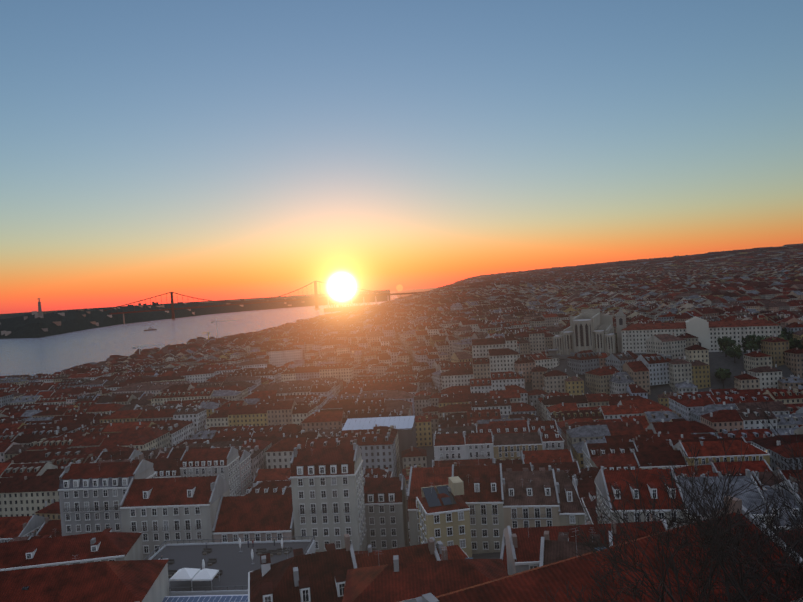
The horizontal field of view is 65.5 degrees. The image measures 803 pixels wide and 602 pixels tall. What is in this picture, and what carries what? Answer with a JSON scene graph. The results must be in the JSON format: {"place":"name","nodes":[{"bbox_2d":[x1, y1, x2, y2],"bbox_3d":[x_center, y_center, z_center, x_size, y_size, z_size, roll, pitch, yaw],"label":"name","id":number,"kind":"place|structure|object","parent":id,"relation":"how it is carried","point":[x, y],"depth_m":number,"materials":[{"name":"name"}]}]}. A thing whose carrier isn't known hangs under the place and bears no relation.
{"place":"outdoors","nodes":[
{"label":"outdoors","id":0,"kind":"place"},
{"bbox_2d":[0,291,397,375],"bbox_3d":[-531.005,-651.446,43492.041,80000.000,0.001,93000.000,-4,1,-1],"label":"river water","id":1,"kind":"structure","parent":0,"point":[53,354],"depth_m":2290.39,"materials":[{"name":"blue liquid"}]},
{"bbox_2d":[0,0,802,313],"label":"sky","id":2,"kind":"structure","parent":0,"point":[213,150],"materials":[{"name":"blue"}]},
{"bbox_2d":[303,287,802,558],"bbox_3d":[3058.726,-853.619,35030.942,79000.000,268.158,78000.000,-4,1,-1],"label":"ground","id":3,"kind":"structure","parent":0,"point":[717,360],"depth_m":447.65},
{"bbox_2d":[0,281,759,363],"bbox_3d":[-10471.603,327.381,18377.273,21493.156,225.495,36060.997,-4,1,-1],"label":"landmarks","id":4,"kind":"object","parent":3,"relation":"on","point":[586,329],"depth_m":3502.90,"materials":[{"name":"stone"}]},
{"bbox_2d":[0,243,802,601],"bbox_3d":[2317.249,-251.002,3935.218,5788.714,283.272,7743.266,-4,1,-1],"label":"city buildings","id":5,"kind":"structure","parent":3,"relation":"on","point":[116,471],"depth_m":324.06,"materials":[{"name":"tile"}]},
{"bbox_2d":[144,536,315,601],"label":"roof terrace","id":6,"kind":"structure","parent":5,"relation":"attached to","point":[210,572],"depth_m":135.59,"materials":[{"name":"concrete"}]},
{"bbox_2d":[538,328,802,601],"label":"trees","id":7,"kind":"object","parent":3,"relation":"on","point":[719,541],"depth_m":15.39,"materials":[{"name":"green plant"}]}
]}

